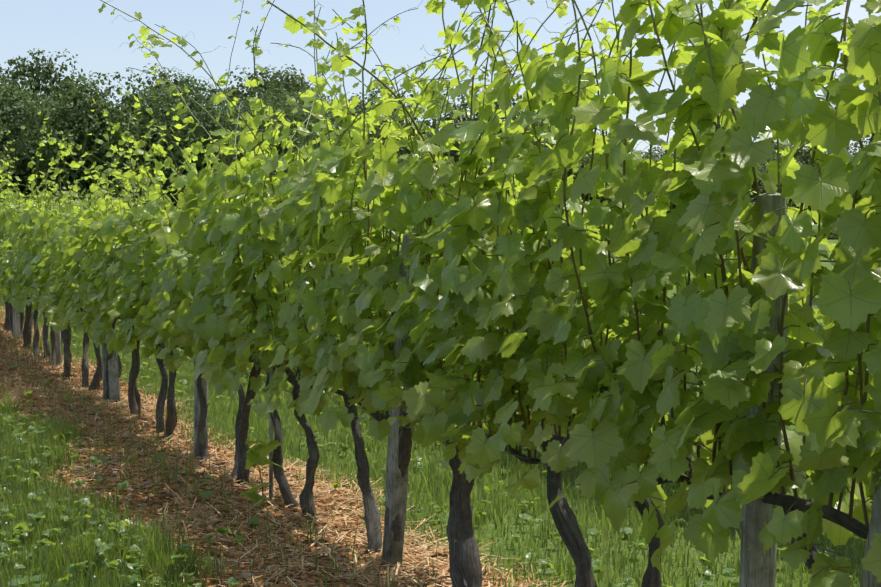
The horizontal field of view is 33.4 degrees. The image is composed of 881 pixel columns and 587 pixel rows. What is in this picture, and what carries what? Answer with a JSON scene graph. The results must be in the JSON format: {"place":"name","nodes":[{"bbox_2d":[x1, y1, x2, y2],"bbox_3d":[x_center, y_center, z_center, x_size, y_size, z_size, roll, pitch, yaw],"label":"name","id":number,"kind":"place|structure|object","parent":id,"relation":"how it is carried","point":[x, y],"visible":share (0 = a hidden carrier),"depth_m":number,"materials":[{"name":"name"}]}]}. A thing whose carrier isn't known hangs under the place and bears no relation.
{"place":"outdoors","nodes":[
{"label":"outdoors","id":0,"kind":"place"},
{"bbox_2d":[0,377,456,586],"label":"grass","id":1,"kind":"structure","parent":0,"point":[52,561],"depth_m":6.90,"materials":[{"name":"green plant"}]},
{"bbox_2d":[0,231,880,586],"bbox_3d":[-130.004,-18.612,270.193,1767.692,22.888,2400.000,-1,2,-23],"label":"ground","id":2,"kind":"structure","parent":0,"point":[694,553],"depth_m":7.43,"materials":[{"name":"green plant"}]},
{"bbox_2d":[0,163,12,192],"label":"vine","id":3,"kind":"object","parent":2,"relation":"on","point":[10,177],"visible":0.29,"depth_m":22.39,"materials":[{"name":"green plant"}]},
{"bbox_2d":[0,147,15,209],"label":"vine","id":4,"kind":"object","parent":2,"relation":"on","point":[3,169],"visible":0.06,"depth_m":20.50,"materials":[{"name":"green plant"}]},
{"bbox_2d":[0,111,20,195],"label":"tree","id":5,"kind":"object","parent":2,"relation":"on","point":[10,169],"visible":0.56,"depth_m":91.43,"materials":[{"name":"green plant"}]},
{"bbox_2d":[0,174,20,330],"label":"vine","id":6,"kind":"object","parent":2,"relation":"on","point":[7,323],"visible":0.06,"depth_m":19.28,"materials":[{"name":"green plant"}]},
{"bbox_2d":[13,307,19,338],"bbox_3d":[-5.318,-0.115,18.402,0.092,1.621,0.117,-1,2,-23],"label":"post","id":7,"kind":"object","parent":2,"relation":"on","point":[16,323],"visible":0.19,"depth_m":18.40,"materials":[{"name":"grey wood"}]},
{"bbox_2d":[0,64,44,137],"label":"tree","id":8,"kind":"object","parent":2,"relation":"on","point":[26,85],"visible":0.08,"depth_m":101.36,"materials":[{"name":"green plant"}]},
{"bbox_2d":[0,124,45,349],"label":"vine","id":9,"kind":"object","parent":2,"relation":"on","point":[8,296],"visible":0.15,"depth_m":17.30,"materials":[{"name":"green plant"}]},
{"bbox_2d":[0,69,50,104],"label":"tree","id":10,"kind":"object","parent":2,"relation":"on","point":[7,78],"depth_m":117.63,"materials":[{"name":"green plant"}]},
{"bbox_2d":[0,80,60,201],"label":"tree","id":11,"kind":"object","parent":2,"relation":"on","point":[11,112],"visible":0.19,"depth_m":95.85,"materials":[{"name":"green plant"}]},
{"bbox_2d":[0,138,65,358],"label":"vine","id":12,"kind":"object","parent":2,"relation":"on","point":[11,272],"visible":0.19,"depth_m":16.34,"materials":[{"name":"green plant"}]},
{"bbox_2d":[0,125,65,202],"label":"tree","id":13,"kind":"object","parent":2,"relation":"on","point":[21,187],"visible":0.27,"depth_m":93.84,"materials":[{"name":"green plant"}]},
{"bbox_2d":[0,140,67,338],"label":"vine","id":14,"kind":"object","parent":2,"relation":"on","point":[2,234],"visible":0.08,"depth_m":18.43,"materials":[{"name":"green plant"}]},
{"bbox_2d":[0,302,91,386],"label":"grass","id":15,"kind":"structure","parent":2,"relation":"on","point":[41,347],"depth_m":15.51,"materials":[{"name":"green plant"}]},
{"bbox_2d":[0,48,93,138],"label":"tree","id":16,"kind":"object","parent":2,"relation":"on","point":[45,74],"visible":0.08,"depth_m":108.39,"materials":[{"name":"green plant"}]},
{"bbox_2d":[9,122,91,365],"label":"vine","id":17,"kind":"object","parent":2,"relation":"on","point":[25,288],"visible":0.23,"depth_m":15.45,"materials":[{"name":"green plant"}]},
{"bbox_2d":[1,414,100,586],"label":"clover flowers","id":18,"kind":"object","parent":2,"relation":"on","point":[6,522],"visible":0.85,"depth_m":6.76,"materials":[{"name":"white plant"}]},
{"bbox_2d":[38,86,65,104],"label":"tree","id":19,"kind":"object","parent":2,"relation":"on","point":[46,94],"depth_m":136.56,"materials":[{"name":"green plant"}]},
{"bbox_2d":[54,331,60,364],"bbox_3d":[-4.066,0.076,15.524,0.092,1.620,0.143,-1,2,-23],"label":"post","id":20,"kind":"object","parent":2,"relation":"on","point":[58,345],"visible":0.08,"depth_m":15.50,"materials":[{"name":"grey wood"}]},
{"bbox_2d":[0,106,138,377],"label":"vine","id":21,"kind":"object","parent":2,"relation":"on","point":[37,220],"visible":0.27,"depth_m":14.38,"materials":[{"name":"green plant"}]},
{"bbox_2d":[12,68,169,206],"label":"tree","id":22,"kind":"object","parent":2,"relation":"on","point":[70,118],"visible":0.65,"depth_m":92.10,"materials":[{"name":"green plant"}]},
{"bbox_2d":[38,110,162,390],"bbox_3d":[-3.264,-0.344,13.687,1.083,2.631,1.632,0,2,0],"label":"vine","id":23,"kind":"object","parent":2,"relation":"on","point":[60,233],"visible":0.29,"depth_m":13.36,"materials":[{"name":"green plant"}]},
{"bbox_2d":[102,343,107,398],"bbox_3d":[-2.860,0.233,12.573,0.096,1.610,0.161,-1,2,-23],"label":"post","id":24,"kind":"object","parent":2,"relation":"on","point":[104,356],"visible":0.08,"depth_m":12.53,"materials":[{"name":"grey wood"}]},
{"bbox_2d":[83,102,132,202],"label":"tree","id":25,"kind":"object","parent":2,"relation":"on","point":[118,107],"depth_m":109.45,"materials":[{"name":"green plant"}]},
{"bbox_2d":[39,124,182,399],"bbox_3d":[-2.771,-0.196,12.459,1.149,2.410,1.460,0,2,-2],"label":"vine","id":26,"kind":"object","parent":2,"relation":"on","point":[80,321],"visible":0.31,"depth_m":12.40,"materials":[{"name":"green plant"}]},
{"bbox_2d":[107,323,119,402],"bbox_3d":[-2.798,0.275,12.476,0.099,1.532,0.437,-1,2,-23],"label":"post","id":27,"kind":"object","parent":2,"relation":"on","point":[113,378],"visible":0.12,"depth_m":12.37,"materials":[{"name":"grey wood"}]},
{"bbox_2d":[18,113,209,416],"bbox_3d":[-2.518,-0.211,11.549,1.686,2.506,1.220,2,2,42],"label":"vine","id":28,"kind":"object","parent":2,"relation":"on","point":[97,297],"visible":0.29,"depth_m":11.44,"materials":[{"name":"green plant"}]},
{"bbox_2d":[0,365,259,586],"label":"weeds","id":29,"kind":"object","parent":2,"relation":"on","point":[253,520],"visible":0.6,"depth_m":6.77,"materials":[{"name":"green plant"}]},
{"bbox_2d":[117,63,233,165],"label":"tree","id":30,"kind":"object","parent":2,"relation":"on","point":[181,82],"visible":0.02,"depth_m":111.14,"materials":[{"name":"green plant"}]},
{"bbox_2d":[117,78,269,208],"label":"tree","id":31,"kind":"object","parent":2,"relation":"on","point":[204,119],"visible":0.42,"depth_m":93.90,"materials":[{"name":"green plant"}]},
{"bbox_2d":[194,292,208,456],"bbox_3d":[-1.569,0.369,9.631,0.104,1.660,0.132,-1,2,-16],"label":"post","id":32,"kind":"object","parent":2,"relation":"on","point":[205,386],"visible":0.12,"depth_m":9.60,"materials":[{"name":"grey wood"}]},
{"bbox_2d":[0,342,404,557],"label":"pruned twigs","id":33,"kind":"object","parent":2,"relation":"on","point":[175,469],"visible":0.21,"depth_m":8.40,"materials":[{"name":"brown wood"}]},
{"bbox_2d":[0,311,509,586],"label":"grass tufts","id":34,"kind":"object","parent":2,"relation":"on","point":[188,433],"visible":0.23,"depth_m":9.10,"materials":[{"name":"green plant"}]},
{"bbox_2d":[0,310,526,586],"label":"mulch chips","id":35,"kind":"object","parent":2,"relation":"on","point":[115,475],"visible":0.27,"depth_m":8.13,"materials":[{"name":"brown wood"}]},
{"bbox_2d":[46,73,248,438],"bbox_3d":[-2.042,-0.248,10.619,1.519,2.728,1.511,1,2,37],"label":"vine","id":36,"kind":"object","parent":35,"relation":"in","point":[131,278],"visible":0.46,"depth_m":10.41,"materials":[{"name":"green plant"}]},
{"bbox_2d":[40,76,332,460],"bbox_3d":[-1.608,-0.112,9.521,1.420,2.528,1.905,-1,2,-34],"label":"vine","id":37,"kind":"object","parent":35,"relation":"in","point":[165,284],"visible":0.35,"depth_m":9.38,"materials":[{"name":"green plant"}]},
{"bbox_2d":[118,0,370,484],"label":"vine","id":38,"kind":"object","parent":35,"relation":"in","point":[196,317],"visible":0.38,"depth_m":8.43,"materials":[{"name":"green plant"}]},
{"bbox_2d":[240,351,283,507],"bbox_3d":[-0.947,0.740,7.793,0.246,0.900,0.272,-1,2,-23],"label":"young vine stake","id":39,"kind":"object","parent":35,"relation":"in","point":[256,455],"visible":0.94,"depth_m":7.78,"materials":[{"name":"green plant"}]},
{"bbox_2d":[98,0,534,519],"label":"vine","id":40,"kind":"object","parent":35,"relation":"in","point":[261,255],"visible":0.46,"depth_m":7.58,"materials":[{"name":"green plant"}]},
{"bbox_2d":[251,0,534,557],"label":"vine","id":41,"kind":"object","parent":35,"relation":"in","point":[347,284],"visible":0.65,"depth_m":6.39,"materials":[{"name":"green plant"}]},
{"bbox_2d":[228,86,304,126],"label":"tree","id":42,"kind":"object","parent":2,"relation":"on","point":[264,95],"depth_m":118.53,"materials":[{"name":"green plant"}]},
{"bbox_2d":[214,65,332,121],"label":"tree","id":43,"kind":"object","parent":2,"relation":"on","point":[238,93],"visible":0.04,"depth_m":131.01,"materials":[{"name":"green plant"}]},
{"bbox_2d":[225,96,338,203],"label":"tree","id":44,"kind":"object","parent":2,"relation":"on","point":[296,142],"visible":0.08,"depth_m":96.81,"materials":[{"name":"green plant"}]},
{"bbox_2d":[0,305,572,586],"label":"dry straw","id":45,"kind":"object","parent":2,"relation":"on","point":[395,572],"visible":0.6,"depth_m":7.58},
{"bbox_2d":[260,64,319,113],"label":"tree","id":46,"kind":"object","parent":2,"relation":"on","point":[293,83],"depth_m":125.92,"materials":[{"name":"green plant"}]},
{"bbox_2d":[245,87,335,152],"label":"tree","id":47,"kind":"object","parent":2,"relation":"on","point":[282,95],"depth_m":105.51,"materials":[{"name":"green plant"}]},
{"bbox_2d":[306,92,421,212],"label":"tree","id":48,"kind":"object","parent":2,"relation":"on","point":[376,127],"visible":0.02,"depth_m":99.73,"materials":[{"name":"green plant"}]},
{"bbox_2d":[338,134,413,248],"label":"vine","id":49,"kind":"object","parent":2,"relation":"on","point":[377,229],"depth_m":13.47,"materials":[{"name":"green plant"}]},
{"bbox_2d":[332,87,451,236],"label":"tree","id":50,"kind":"object","parent":2,"relation":"on","point":[408,151],"visible":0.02,"depth_m":103.92,"materials":[{"name":"green plant"}]},
{"bbox_2d":[366,227,434,258],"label":"vine","id":51,"kind":"object","parent":2,"relation":"on","point":[401,237],"visible":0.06,"depth_m":12.77,"materials":[{"name":"green plant"}]},
{"bbox_2d":[381,232,422,568],"bbox_3d":[-0.170,0.534,6.262,0.101,1.588,0.433,-1,2,-18],"label":"post","id":52,"kind":"object","parent":2,"relation":"on","point":[396,493],"visible":0.33,"depth_m":6.30,"materials":[{"name":"grey wood"}]},
{"bbox_2d":[34,239,880,560],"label":"trellis wires","id":53,"kind":"object","parent":52,"relation":"attached to","point":[664,379],"visible":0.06,"depth_m":4.15,"materials":[{"name":"silver metal"}]},
{"bbox_2d":[0,305,879,586],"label":"dry stalks","id":54,"kind":"object","parent":2,"relation":"on","point":[437,463],"visible":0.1,"depth_m":7.90,"materials":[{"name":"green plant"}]},
{"bbox_2d":[24,300,864,586],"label":"weeds","id":55,"kind":"object","parent":2,"relation":"on","point":[549,571],"visible":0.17,"depth_m":7.46,"materials":[{"name":"green plant"}]},
{"bbox_2d":[261,0,687,586],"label":"vine","id":56,"kind":"object","parent":2,"relation":"on","point":[435,344],"visible":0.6,"depth_m":5.40,"materials":[{"name":"green plant"}]},
{"bbox_2d":[422,87,559,199],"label":"tree","id":57,"kind":"object","parent":2,"relation":"on","point":[454,152],"visible":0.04,"depth_m":103.83,"materials":[{"name":"green plant"}]},
{"bbox_2d":[493,116,539,135],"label":"tree","id":58,"kind":"object","parent":2,"relation":"on","point":[513,120],"visible":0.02,"depth_m":111.61,"materials":[{"name":"green plant"}]},
{"bbox_2d":[494,126,574,422],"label":"vine","id":59,"kind":"object","parent":2,"relation":"on","point":[510,197],"visible":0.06,"depth_m":10.55,"materials":[{"name":"green plant"}]},
{"bbox_2d":[527,122,601,212],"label":"tree","id":60,"kind":"object","parent":2,"relation":"on","point":[581,163],"visible":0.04,"depth_m":106.06,"materials":[{"name":"green plant"}]},
{"bbox_2d":[536,56,639,347],"bbox_3d":[1.077,-0.215,9.710,0.864,2.803,1.215,-1,2,-23],"label":"vine","id":61,"kind":"object","parent":2,"relation":"on","point":[575,169],"visible":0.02,"depth_m":9.66,"materials":[{"name":"green plant"}]},
{"bbox_2d":[423,0,791,586],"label":"vine","id":62,"kind":"object","parent":2,"relation":"on","point":[587,398],"visible":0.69,"depth_m":4.48,"materials":[{"name":"green plant"}]},
{"bbox_2d":[568,156,649,232],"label":"tree","id":63,"kind":"object","parent":2,"relation":"on","point":[602,199],"visible":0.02,"depth_m":106.70,"materials":[{"name":"green plant"}]},
{"bbox_2d":[635,149,671,159],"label":"tree","id":64,"kind":"object","parent":2,"relation":"on","point":[654,153],"depth_m":159.38,"materials":[{"name":"green plant"}]},
{"bbox_2d":[640,144,671,161],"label":"tree","id":65,"kind":"object","parent":2,"relation":"on","point":[657,156],"depth_m":131.55,"materials":[{"name":"green plant"}]},
{"bbox_2d":[649,153,680,213],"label":"tree","id":66,"kind":"object","parent":2,"relation":"on","point":[674,205],"depth_m":111.87,"materials":[{"name":"green plant"}]},
{"bbox_2d":[608,192,752,485],"bbox_3d":[1.515,0.254,8.650,0.818,1.980,1.448,-1,2,-23],"label":"vine","id":67,"kind":"object","parent":2,"relation":"on","point":[698,358],"depth_m":8.74,"materials":[{"name":"green plant"}]},
{"bbox_2d":[606,0,880,586],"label":"vine","id":68,"kind":"object","parent":2,"relation":"on","point":[729,311],"visible":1,"depth_m":3.64,"materials":[{"name":"green plant"}]},
{"bbox_2d":[739,193,787,586],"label":"post","id":69,"kind":"object","parent":2,"relation":"on","point":[757,569],"visible":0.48,"depth_m":3.87,"materials":[{"name":"grey wood"}]},
{"bbox_2d":[749,162,790,204],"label":"tree","id":70,"kind":"object","parent":2,"relation":"on","point":[753,197],"visible":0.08,"depth_m":113.96,"materials":[{"name":"green plant"}]},
{"bbox_2d":[755,139,804,164],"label":"tree","id":71,"kind":"object","parent":2,"relation":"on","point":[783,146],"visible":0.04,"depth_m":153.35,"materials":[{"name":"green plant"}]},
{"bbox_2d":[754,149,805,182],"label":"tree","id":72,"kind":"object","parent":2,"relation":"on","point":[772,158],"depth_m":124.74,"materials":[{"name":"green plant"}]},
{"bbox_2d":[754,165,816,223],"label":"tree","id":73,"kind":"object","parent":2,"relation":"on","point":[792,205],"visible":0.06,"depth_m":114.11,"materials":[{"name":"green plant"}]},
{"bbox_2d":[729,148,864,408],"bbox_3d":[1.940,0.268,7.653,0.808,2.042,1.326,-1,2,-23],"label":"vine","id":74,"kind":"object","parent":2,"relation":"on","point":[826,323],"visible":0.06,"depth_m":7.55,"materials":[{"name":"green plant"}]},
{"bbox_2d":[763,143,831,168],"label":"tree","id":75,"kind":"object","parent":2,"relation":"on","point":[806,155],"visible":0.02,"depth_m":130.16,"materials":[{"name":"green plant"}]},
{"bbox_2d":[761,159,856,236],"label":"tree","id":76,"kind":"object","parent":2,"relation":"on","point":[815,167],"depth_m":119.65,"materials":[{"name":"green plant"}]},
{"bbox_2d":[810,133,872,194],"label":"tree","id":77,"kind":"object","parent":2,"relation":"on","point":[855,149],"depth_m":120.23,"materials":[{"name":"green plant"}]},
{"bbox_2d":[817,252,880,356],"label":"vine","id":78,"kind":"object","parent":2,"relation":"on","point":[834,352],"depth_m":7.01,"materials":[{"name":"green plant"}]},
{"bbox_2d":[860,460,880,586],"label":"post brace","id":79,"kind":"object","parent":2,"relation":"on","point":[868,578],"visible":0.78,"depth_m":3.42,"materials":[{"name":"grey wood"}]},
{"bbox_2d":[0,0,880,157],"label":"sky","id":80,"kind":"structure","parent":0,"point":[78,27],"materials":[{"name":"blue"}]}
]}

